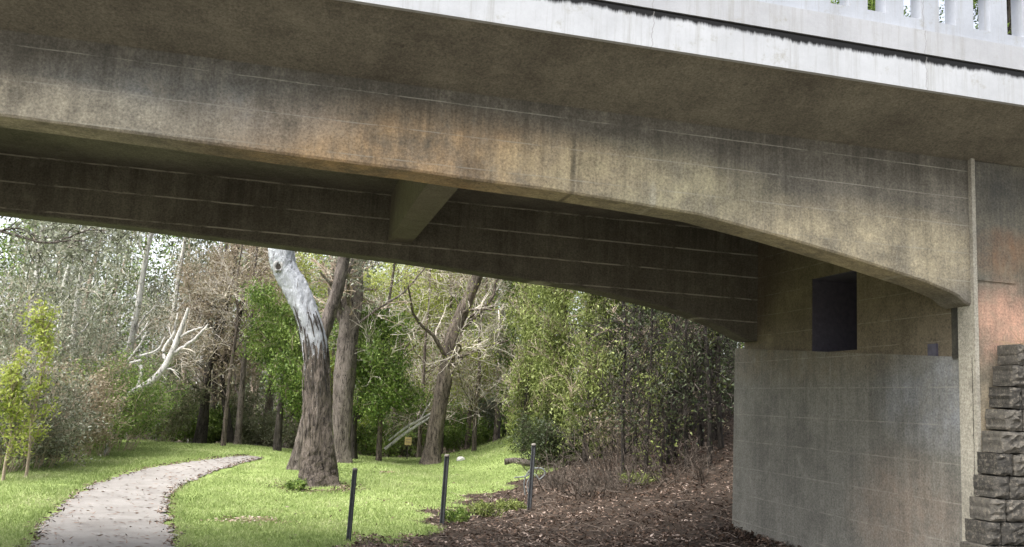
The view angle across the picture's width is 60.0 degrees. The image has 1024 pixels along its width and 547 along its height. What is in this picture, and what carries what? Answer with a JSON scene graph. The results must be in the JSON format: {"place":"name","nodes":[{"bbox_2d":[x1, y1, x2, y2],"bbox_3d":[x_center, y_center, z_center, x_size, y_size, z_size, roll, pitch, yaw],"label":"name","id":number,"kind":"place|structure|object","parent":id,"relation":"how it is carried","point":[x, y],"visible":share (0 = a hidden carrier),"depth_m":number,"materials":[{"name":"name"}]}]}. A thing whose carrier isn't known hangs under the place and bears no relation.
{"place":"outdoors","nodes":[
{"label":"outdoors","id":0,"kind":"place"},
{"bbox_2d":[26,456,260,546],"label":"path","id":1,"kind":"structure","parent":0,"point":[96,498],"depth_m":15.71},
{"bbox_2d":[19,455,259,546],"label":"path debris","id":2,"kind":"object","parent":1,"relation":"on","point":[63,541],"visible":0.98,"depth_m":15.99,"materials":[{"name":"gravel"}]},
{"bbox_2d":[0,435,598,546],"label":"grass","id":3,"kind":"structure","parent":0,"point":[367,512],"depth_m":19.00,"materials":[{"name":"plant"}]},
{"bbox_2d":[0,381,787,546],"bbox_3d":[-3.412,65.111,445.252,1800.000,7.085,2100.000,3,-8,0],"label":"ground","id":4,"kind":"structure","parent":0,"point":[708,490],"depth_m":18.36,"materials":[{"name":"green plant"}]},
{"bbox_2d":[0,340,41,480],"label":"sapling","id":5,"kind":"object","parent":4,"relation":"on","point":[10,402],"visible":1,"depth_m":19.45,"materials":[{"name":"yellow plant"}]},
{"bbox_2d":[7,293,61,477],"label":"sapling","id":6,"kind":"object","parent":4,"relation":"on","point":[42,326],"visible":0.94,"depth_m":20.15,"materials":[{"name":"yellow plant"}]},
{"bbox_2d":[0,315,113,472],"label":"shrub","id":7,"kind":"object","parent":4,"relation":"on","point":[48,396],"visible":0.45,"depth_m":21.38,"materials":[{"name":"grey plant"}]},
{"bbox_2d":[0,365,115,470],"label":"shrub","id":8,"kind":"object","parent":4,"relation":"on","point":[51,454],"visible":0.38,"depth_m":22.15,"materials":[{"name":"grey plant"}]},
{"bbox_2d":[0,256,123,408],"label":"shrub","id":9,"kind":"object","parent":4,"relation":"on","point":[8,339],"visible":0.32,"depth_m":26.13,"materials":[{"name":"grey plant"}]},
{"bbox_2d":[0,219,130,380],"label":"gum tree","id":10,"kind":"object","parent":4,"relation":"on","point":[39,272],"visible":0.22,"depth_m":26.72,"materials":[{"name":"grey plant"}]},
{"bbox_2d":[0,347,134,463],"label":"shrub","id":11,"kind":"object","parent":4,"relation":"on","point":[102,392],"visible":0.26,"depth_m":24.25,"materials":[{"name":"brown plant"}]},
{"bbox_2d":[0,276,146,416],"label":"shrub","id":12,"kind":"object","parent":4,"relation":"on","point":[116,314],"visible":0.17,"depth_m":29.13,"materials":[{"name":"grey plant"}]},
{"bbox_2d":[2,222,144,364],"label":"gum tree","id":13,"kind":"object","parent":4,"relation":"on","point":[70,281],"visible":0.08,"depth_m":38.25,"materials":[{"name":"grey plant"}]},
{"bbox_2d":[0,216,154,294],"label":"gum tree","id":14,"kind":"object","parent":4,"relation":"on","point":[60,240],"visible":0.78,"depth_m":17.15,"materials":[{"name":"grey plant"}]},
{"bbox_2d":[6,221,158,366],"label":"gum tree","id":15,"kind":"object","parent":4,"relation":"on","point":[89,271],"visible":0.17,"depth_m":30.02,"materials":[{"name":"grey plant"}]},
{"bbox_2d":[44,335,168,456],"bbox_3d":[-12.513,3.776,26.746,3.979,3.472,4.544,9,-10,-36],"label":"shrub","id":16,"kind":"object","parent":4,"relation":"on","point":[130,405],"visible":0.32,"depth_m":26.64,"materials":[{"name":"green plant"}]},
{"bbox_2d":[52,324,176,443],"bbox_3d":[-14.421,3.700,31.337,4.728,4.786,4.934,3,-8,0],"label":"shrub","id":17,"kind":"object","parent":4,"relation":"on","point":[143,349],"visible":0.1,"depth_m":31.22,"materials":[{"name":"grey plant"}]},
{"bbox_2d":[55,230,185,442],"bbox_3d":[-14.043,-0.438,33.263,4.447,13.739,5.507,-4,-11,40],"label":"gum tree","id":18,"kind":"object","parent":4,"relation":"on","point":[135,328],"visible":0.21,"depth_m":33.29,"materials":[{"name":"grey plant"}]},
{"bbox_2d":[52,347,194,450],"bbox_3d":[-12.927,4.059,28.915,4.985,3.504,4.126,3,-8,0],"label":"shrub","id":19,"kind":"object","parent":4,"relation":"on","point":[164,394],"visible":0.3,"depth_m":28.87,"materials":[{"name":"green plant"}]},
{"bbox_2d":[68,339,211,438],"bbox_3d":[-16.157,4.826,37.516,5.004,4.662,5.877,1,-9,15],"label":"shrub","id":20,"kind":"object","parent":4,"relation":"on","point":[190,380],"visible":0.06,"depth_m":38.15,"materials":[{"name":"green plant"}]},
{"bbox_2d":[103,308,208,454],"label":"dead tree","id":21,"kind":"object","parent":4,"relation":"on","point":[167,359],"visible":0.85,"depth_m":27.34,"materials":[{"name":"wood"}]},
{"bbox_2d":[92,237,234,439],"bbox_3d":[-14.121,0.211,37.087,5.128,13.863,5.361,3,-8,0],"label":"gum tree","id":22,"kind":"object","parent":4,"relation":"on","point":[182,250],"visible":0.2,"depth_m":36.79,"materials":[{"name":"grey plant"}]},
{"bbox_2d":[114,359,218,441],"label":"shrub","id":23,"kind":"object","parent":4,"relation":"on","point":[180,414],"visible":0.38,"depth_m":34.13,"materials":[{"name":"green plant"}]},
{"bbox_2d":[140,399,234,442],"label":"shrub","id":24,"kind":"object","parent":4,"relation":"on","point":[214,428],"visible":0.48,"depth_m":36.07,"materials":[{"name":"green plant"}]},
{"bbox_2d":[128,238,265,414],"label":"bare tree","id":25,"kind":"object","parent":4,"relation":"on","point":[184,279],"visible":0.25,"depth_m":37.42,"materials":[{"name":"brown plant"}]},
{"bbox_2d":[151,243,264,443],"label":"dark tree","id":26,"kind":"object","parent":4,"relation":"on","point":[201,432],"visible":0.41,"depth_m":35.23,"materials":[{"name":"brown plant"}]},
{"bbox_2d":[163,242,265,440],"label":"gum tree","id":27,"kind":"object","parent":4,"relation":"on","point":[205,325],"visible":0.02,"depth_m":41.78,"materials":[{"name":"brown plant"}]},
{"bbox_2d":[165,241,267,443],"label":"dark tree","id":28,"kind":"object","parent":4,"relation":"on","point":[216,323],"visible":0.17,"depth_m":37.06,"materials":[{"name":"brown plant"}]},
{"bbox_2d":[142,241,304,445],"bbox_3d":[-10.777,1.844,33.180,6.038,9.377,5.275,7,-9,-28],"label":"bare tree","id":29,"kind":"object","parent":4,"relation":"on","point":[230,370],"visible":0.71,"depth_m":33.21,"materials":[{"name":"brown plant"}]},
{"bbox_2d":[169,367,277,445],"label":"shrub","id":30,"kind":"object","parent":4,"relation":"on","point":[246,399],"visible":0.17,"depth_m":38.84,"materials":[{"name":"green plant"}]},
{"bbox_2d":[175,246,280,443],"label":"dark tree","id":31,"kind":"object","parent":4,"relation":"on","point":[230,434],"visible":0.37,"depth_m":35.59,"materials":[{"name":"brown plant"}]},
{"bbox_2d":[188,240,315,444],"bbox_3d":[-10.237,1.584,35.459,5.628,10.660,4.942,3,-8,0],"label":"bare tree","id":32,"kind":"object","parent":4,"relation":"on","point":[239,417],"visible":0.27,"depth_m":34.77,"materials":[{"name":"brown plant"}]},
{"bbox_2d":[214,402,296,446],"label":"shrub","id":33,"kind":"object","parent":4,"relation":"on","point":[249,430],"visible":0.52,"depth_m":36.25,"materials":[{"name":"green plant"}]},
{"bbox_2d":[226,268,310,423],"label":"bushy tree","id":34,"kind":"object","parent":4,"relation":"on","point":[269,405],"visible":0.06,"depth_m":39.32,"materials":[{"name":"green plant"}]},
{"bbox_2d":[233,402,333,448],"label":"shrub","id":35,"kind":"object","parent":4,"relation":"on","point":[293,425],"visible":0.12,"depth_m":38.70,"materials":[{"name":"green plant"}]},
{"bbox_2d":[232,268,337,450],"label":"bushy tree","id":36,"kind":"object","parent":4,"relation":"on","point":[282,351],"visible":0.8,"depth_m":32.23,"materials":[{"name":"green plant"}]},
{"bbox_2d":[282,476,307,490],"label":"weed clump","id":37,"kind":"object","parent":4,"relation":"on","point":[299,485],"visible":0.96,"depth_m":20.93,"materials":[{"name":"green plant"}]},
{"bbox_2d":[201,471,391,524],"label":"bark chips","id":38,"kind":"object","parent":4,"relation":"on","point":[252,517],"visible":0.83,"depth_m":15.66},
{"bbox_2d":[268,248,340,487],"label":"gum tree","id":39,"kind":"object","parent":4,"relation":"on","point":[318,464],"visible":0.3,"depth_m":22.34,"materials":[{"name":"grey plant"}]},
{"bbox_2d":[286,256,392,469],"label":"gum tree","id":40,"kind":"object","parent":4,"relation":"on","point":[343,268],"visible":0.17,"depth_m":25.84,"materials":[{"name":"brown plant"}]},
{"bbox_2d":[284,252,409,429],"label":"bushy tree","id":41,"kind":"object","parent":4,"relation":"on","point":[305,265],"visible":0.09,"depth_m":35.75,"materials":[{"name":"green plant"}]},
{"bbox_2d":[346,468,357,540],"bbox_3d":[-2.543,3.724,14.044,0.101,1.268,0.086,3,-8,0],"label":"metal post","id":42,"kind":"object","parent":4,"relation":"on","point":[351,504],"visible":0.97,"depth_m":14.03,"materials":[{"name":"metal"}]},
{"bbox_2d":[297,253,426,463],"bbox_3d":[-5.089,-0.285,31.184,4.580,13.906,5.841,3,-8,0],"label":"gum tree","id":43,"kind":"object","parent":4,"relation":"on","point":[344,375],"visible":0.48,"depth_m":29.79,"materials":[{"name":"brown plant"}]},
{"bbox_2d":[0,217,743,445],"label":"woodland","id":44,"kind":"object","parent":4,"relation":"on","point":[115,290],"visible":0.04,"depth_m":61.86,"materials":[{"name":"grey plant"}]},
{"bbox_2d":[319,296,434,458],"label":"pepper tree","id":45,"kind":"object","parent":4,"relation":"on","point":[392,390],"visible":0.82,"depth_m":30.92,"materials":[{"name":"green plant"}]},
{"bbox_2d":[332,413,427,457],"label":"shrub","id":46,"kind":"object","parent":4,"relation":"on","point":[367,441],"visible":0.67,"depth_m":36.15,"materials":[{"name":"green plant"}]},
{"bbox_2d":[314,263,459,460],"bbox_3d":[-4.863,1.753,32.271,5.140,10.205,5.625,10,-11,-41],"label":"bare tree","id":47,"kind":"object","parent":4,"relation":"on","point":[379,446],"visible":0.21,"depth_m":31.50,"materials":[{"name":"brown plant"}]},
{"bbox_2d":[12,404,800,546],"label":"leaf litter","id":48,"kind":"object","parent":4,"relation":"on","point":[741,535],"visible":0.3,"depth_m":16.10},
{"bbox_2d":[384,403,430,449],"bbox_3d":[-3.602,5.492,31.814,1.874,1.777,0.116,3,-8,0],"label":"fallen limb","id":49,"kind":"object","parent":4,"relation":"on","point":[399,437],"visible":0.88,"depth_m":31.77,"materials":[{"name":"wood"}]},
{"bbox_2d":[362,407,459,457],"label":"shrub","id":50,"kind":"object","parent":4,"relation":"on","point":[414,442],"visible":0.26,"depth_m":37.70,"materials":[{"name":"green plant"}]},
{"bbox_2d":[366,262,460,457],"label":"bushy tree","id":51,"kind":"object","parent":4,"relation":"on","point":[397,267],"visible":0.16,"depth_m":38.61,"materials":[{"name":"green plant"}]},
{"bbox_2d":[386,388,485,453],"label":"shrub","id":52,"kind":"object","parent":4,"relation":"on","point":[449,449],"visible":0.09,"depth_m":40.08,"materials":[{"name":"green plant"}]},
{"bbox_2d":[375,265,497,457],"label":"bare tree","id":53,"kind":"object","parent":4,"relation":"on","point":[420,428],"visible":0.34,"depth_m":35.12,"materials":[{"name":"brown plant"}]},
{"bbox_2d":[396,269,482,454],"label":"bushy tree","id":54,"kind":"object","parent":4,"relation":"on","point":[437,330],"visible":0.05,"depth_m":45.48,"materials":[{"name":"brown plant"}]},
{"bbox_2d":[439,454,449,524],"bbox_3d":[-1.240,4.043,16.288,0.108,1.426,0.096,0,-9,18],"label":"metal post","id":55,"kind":"object","parent":4,"relation":"on","point":[444,488],"visible":0.89,"depth_m":16.27,"materials":[{"name":"metal"}]},
{"bbox_2d":[391,267,504,454],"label":"bushy tree","id":56,"kind":"object","parent":4,"relation":"on","point":[423,301],"visible":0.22,"depth_m":36.76,"materials":[{"name":"green plant"}]},
{"bbox_2d":[383,274,518,464],"bbox_3d":[-1.619,-0.263,32.158,6.765,14.468,5.629,9,-10,-34],"label":"gum tree","id":57,"kind":"object","parent":4,"relation":"on","point":[434,435],"visible":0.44,"depth_m":31.43,"materials":[{"name":"brown plant"}]},
{"bbox_2d":[445,506,473,522],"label":"weed clump","id":58,"kind":"object","parent":4,"relation":"on","point":[460,514],"visible":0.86,"depth_m":16.61,"materials":[{"name":"green plant"}]},
{"bbox_2d":[400,266,528,451],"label":"bare tree","id":59,"kind":"object","parent":4,"relation":"on","point":[477,389],"visible":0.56,"depth_m":32.83,"materials":[{"name":"brown plant"}]},
{"bbox_2d":[426,409,505,449],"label":"shrub","id":60,"kind":"object","parent":4,"relation":"on","point":[453,438],"visible":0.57,"depth_m":36.87,"materials":[{"name":"green plant"}]},
{"bbox_2d":[425,326,510,449],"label":"bushy tree","id":61,"kind":"object","parent":4,"relation":"on","point":[469,421],"visible":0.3,"depth_m":36.21,"materials":[{"name":"green plant"}]},
{"bbox_2d":[430,272,520,441],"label":"bare tree","id":62,"kind":"object","parent":4,"relation":"on","point":[496,433],"visible":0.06,"depth_m":35.44,"materials":[{"name":"brown plant"}]},
{"bbox_2d":[448,371,504,444],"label":"shrub","id":63,"kind":"object","parent":4,"relation":"on","point":[468,399],"visible":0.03,"depth_m":41.51,"materials":[{"name":"green plant"}]},
{"bbox_2d":[465,499,510,516],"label":"weed clump","id":64,"kind":"object","parent":4,"relation":"on","point":[481,508],"visible":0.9,"depth_m":17.74,"materials":[{"name":"green plant"}]},
{"bbox_2d":[470,387,535,437],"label":"shrub","id":65,"kind":"object","parent":4,"relation":"on","point":[490,412],"visible":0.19,"depth_m":37.38,"materials":[{"name":"green plant"}]},
{"bbox_2d":[482,280,526,437],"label":"poplar tree","id":66,"kind":"object","parent":4,"relation":"on","point":[504,344],"visible":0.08,"depth_m":34.89,"materials":[{"name":"green plant"}]},
{"bbox_2d":[495,496,526,510],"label":"weed clump","id":67,"kind":"object","parent":4,"relation":"on","point":[513,504],"visible":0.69,"depth_m":18.83,"materials":[{"name":"green plant"}]},
{"bbox_2d":[0,0,1023,546],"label":"road bridge","id":68,"kind":"structure","parent":4,"relation":"on","point":[816,206],"depth_m":9.29,"materials":[{"name":"concrete"}]},
{"bbox_2d":[504,458,539,465],"bbox_3d":[0.335,5.753,26.995,0.466,0.295,1.868,7,-9,-27],"label":"log","id":69,"kind":"object","parent":4,"relation":"on","point":[509,461],"visible":0.53,"depth_m":27.32,"materials":[{"name":"wood"}]},
{"bbox_2d":[497,282,557,454],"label":"poplar tree","id":70,"kind":"object","parent":4,"relation":"on","point":[523,310],"visible":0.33,"depth_m":29.72,"materials":[{"name":"green plant"}]},
{"bbox_2d":[527,443,535,510],"bbox_3d":[0.406,4.373,18.701,0.133,1.563,0.103,3,-8,0],"label":"metal post","id":71,"kind":"object","parent":4,"relation":"on","point":[531,476],"visible":0.89,"depth_m":18.69,"materials":[{"name":"metal"}]},
{"bbox_2d":[498,401,582,466],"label":"shrub","id":72,"kind":"object","parent":4,"relation":"on","point":[541,438],"visible":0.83,"depth_m":25.17,"materials":[{"name":"green plant"}]},
{"bbox_2d":[512,289,579,420],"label":"poplar tree","id":73,"kind":"object","parent":4,"relation":"on","point":[541,336],"visible":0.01,"depth_m":33.70,"materials":[{"name":"green plant"}]},
{"bbox_2d":[519,284,611,463],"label":"poplar tree","id":74,"kind":"object","parent":4,"relation":"on","point":[554,343],"visible":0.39,"depth_m":26.56,"materials":[{"name":"green plant"}]},
{"bbox_2d":[519,446,612,490],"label":"shrub","id":75,"kind":"object","parent":4,"relation":"on","point":[554,472],"visible":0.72,"depth_m":21.50,"materials":[{"name":"brown plant"}]},
{"bbox_2d":[547,288,621,462],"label":"poplar tree","id":76,"kind":"object","parent":4,"relation":"on","point":[582,389],"visible":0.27,"depth_m":24.64,"materials":[{"name":"green plant"}]},
{"bbox_2d":[379,406,792,546],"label":"fallen twigs","id":77,"kind":"object","parent":4,"relation":"on","point":[549,500],"visible":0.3,"depth_m":16.05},
{"bbox_2d":[538,460,635,502],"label":"shrub","id":78,"kind":"object","parent":4,"relation":"on","point":[598,487],"visible":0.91,"depth_m":19.29,"materials":[{"name":"brown plant"}]},
{"bbox_2d":[551,446,662,496],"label":"shrub","id":79,"kind":"object","parent":4,"relation":"on","point":[617,481],"visible":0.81,"depth_m":19.23,"materials":[{"name":"brown plant"}]},
{"bbox_2d":[555,287,671,455],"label":"tree","id":80,"kind":"object","parent":4,"relation":"on","point":[631,344],"visible":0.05,"depth_m":23.66,"materials":[{"name":"green plant"}]},
{"bbox_2d":[546,408,681,481],"bbox_3d":[2.550,4.080,21.011,3.134,1.735,2.597,6,-9,-21],"label":"shrub","id":81,"kind":"object","parent":4,"relation":"on","point":[592,457],"visible":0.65,"depth_m":20.92,"materials":[{"name":"brown plant"}]},
{"bbox_2d":[573,297,670,442],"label":"poplar tree","id":82,"kind":"object","parent":4,"relation":"on","point":[619,310],"visible":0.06,"depth_m":26.71,"materials":[{"name":"green plant"}]},
{"bbox_2d":[557,297,704,479],"bbox_3d":[3.015,0.191,21.075,3.313,9.821,2.899,0,-9,18],"label":"tree","id":83,"kind":"object","parent":4,"relation":"on","point":[624,372],"visible":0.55,"depth_m":20.63,"materials":[{"name":"green plant"}]},
{"bbox_2d":[566,302,702,474],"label":"tree","id":84,"kind":"object","parent":4,"relation":"on","point":[650,392],"visible":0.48,"depth_m":20.23,"materials":[{"name":"green plant"}]},
{"bbox_2d":[590,301,683,466],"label":"tree","id":85,"kind":"object","parent":4,"relation":"on","point":[639,378],"visible":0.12,"depth_m":22.23,"materials":[{"name":"green plant"}]},
{"bbox_2d":[576,396,700,464],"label":"shrub","id":86,"kind":"object","parent":4,"relation":"on","point":[609,425],"visible":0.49,"depth_m":22.41,"materials":[{"name":"green plant"}]},
{"bbox_2d":[619,470,660,484],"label":"weed clump","id":87,"kind":"object","parent":4,"relation":"on","point":[638,476],"visible":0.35,"depth_m":19.70,"materials":[{"name":"green plant"}]},
{"bbox_2d":[593,448,690,492],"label":"shrub","id":88,"kind":"object","parent":4,"relation":"on","point":[628,476],"visible":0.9,"depth_m":19.17,"materials":[{"name":"brown plant"}]},
{"bbox_2d":[622,302,693,451],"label":"tree","id":89,"kind":"object","parent":4,"relation":"on","point":[658,420],"visible":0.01,"depth_m":23.32,"materials":[{"name":"green plant"}]},
{"bbox_2d":[637,315,691,475],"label":"sapling","id":90,"kind":"object","parent":4,"relation":"on","point":[673,378],"visible":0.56,"depth_m":20.30,"materials":[{"name":"green plant"}]},
{"bbox_2d":[609,304,721,463],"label":"tree","id":91,"kind":"object","parent":4,"relation":"on","point":[668,439],"visible":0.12,"depth_m":21.14,"materials":[{"name":"green plant"}]},
{"bbox_2d":[598,298,733,457],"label":"tree","id":92,"kind":"object","parent":4,"relation":"on","point":[673,392],"visible":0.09,"depth_m":21.53,"materials":[{"name":"green plant"}]},
{"bbox_2d":[610,354,728,451],"bbox_3d":[3.911,3.379,22.886,3.019,2.426,3.779,3,-8,0],"label":"shrub","id":93,"kind":"object","parent":4,"relation":"on","point":[713,410],"visible":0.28,"depth_m":22.14,"materials":[{"name":"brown plant"}]},
{"bbox_2d":[643,307,698,431],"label":"tree","id":94,"kind":"object","parent":4,"relation":"on","point":[694,427],"visible":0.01,"depth_m":24.63,"materials":[{"name":"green plant"}]},
{"bbox_2d":[629,432,714,484],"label":"shrub","id":95,"kind":"object","parent":4,"relation":"on","point":[654,462],"visible":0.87,"depth_m":18.93,"materials":[{"name":"brown plant"}]},
{"bbox_2d":[612,307,731,442],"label":"tree","id":96,"kind":"object","parent":4,"relation":"on","point":[680,430],"visible":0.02,"depth_m":23.75,"materials":[{"name":"green plant"}]},
{"bbox_2d":[613,310,743,466],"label":"tree","id":97,"kind":"object","parent":4,"relation":"on","point":[707,358],"visible":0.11,"depth_m":19.82,"materials":[{"name":"green plant"}]},
{"bbox_2d":[621,337,739,416],"bbox_3d":[5.424,2.766,27.093,5.159,3.646,5.808,7,-9,-26],"label":"shrub","id":98,"kind":"object","parent":4,"relation":"on","point":[704,376],"visible":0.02,"depth_m":26.23,"materials":[{"name":"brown plant"}]},
{"bbox_2d":[636,306,731,466],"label":"tree","id":99,"kind":"object","parent":4,"relation":"on","point":[686,401],"visible":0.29,"depth_m":19.99,"materials":[{"name":"green plant"}]},
{"bbox_2d":[628,318,743,417],"bbox_3d":[5.884,2.654,26.206,5.064,3.394,4.459,3,-8,0],"label":"shrub","id":100,"kind":"object","parent":4,"relation":"on","point":[728,388],"visible":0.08,"depth_m":25.50,"materials":[{"name":"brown plant"}]},
{"bbox_2d":[665,314,721,447],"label":"tree","id":101,"kind":"object","parent":4,"relation":"on","point":[700,432],"visible":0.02,"depth_m":22.22,"materials":[{"name":"green plant"}]},
{"bbox_2d":[657,313,742,449],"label":"tree","id":102,"kind":"object","parent":4,"relation":"on","point":[720,441],"visible":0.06,"depth_m":21.28,"materials":[{"name":"green plant"}]},
{"bbox_2d":[683,323,716,439],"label":"tree","id":103,"kind":"object","parent":4,"relation":"on","point":[714,429],"depth_m":22.68,"materials":[{"name":"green plant"}]},
{"bbox_2d":[678,436,732,482],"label":"shrub","id":104,"kind":"object","parent":4,"relation":"on","point":[699,462],"visible":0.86,"depth_m":18.31,"materials":[{"name":"brown plant"}]},
{"bbox_2d":[700,327,731,450],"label":"sapling","id":105,"kind":"object","parent":4,"relation":"on","point":[712,371],"visible":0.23,"depth_m":21.37,"materials":[{"name":"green plant"}]},
{"bbox_2d":[942,0,1011,34],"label":"tall tree","id":106,"kind":"object","parent":4,"relation":"on","point":[1008,2],"visible":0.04,"depth_m":30.71,"materials":[{"name":"green plant"}]},
{"bbox_2d":[960,344,1023,546],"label":"stone wall","id":107,"kind":"structure","parent":4,"relation":"on","point":[997,513],"depth_m":9.12,"materials":[{"name":"stone"}]},
{"bbox_2d":[0,0,978,387],"label":"sky","id":108,"kind":"structure","parent":0,"point":[906,2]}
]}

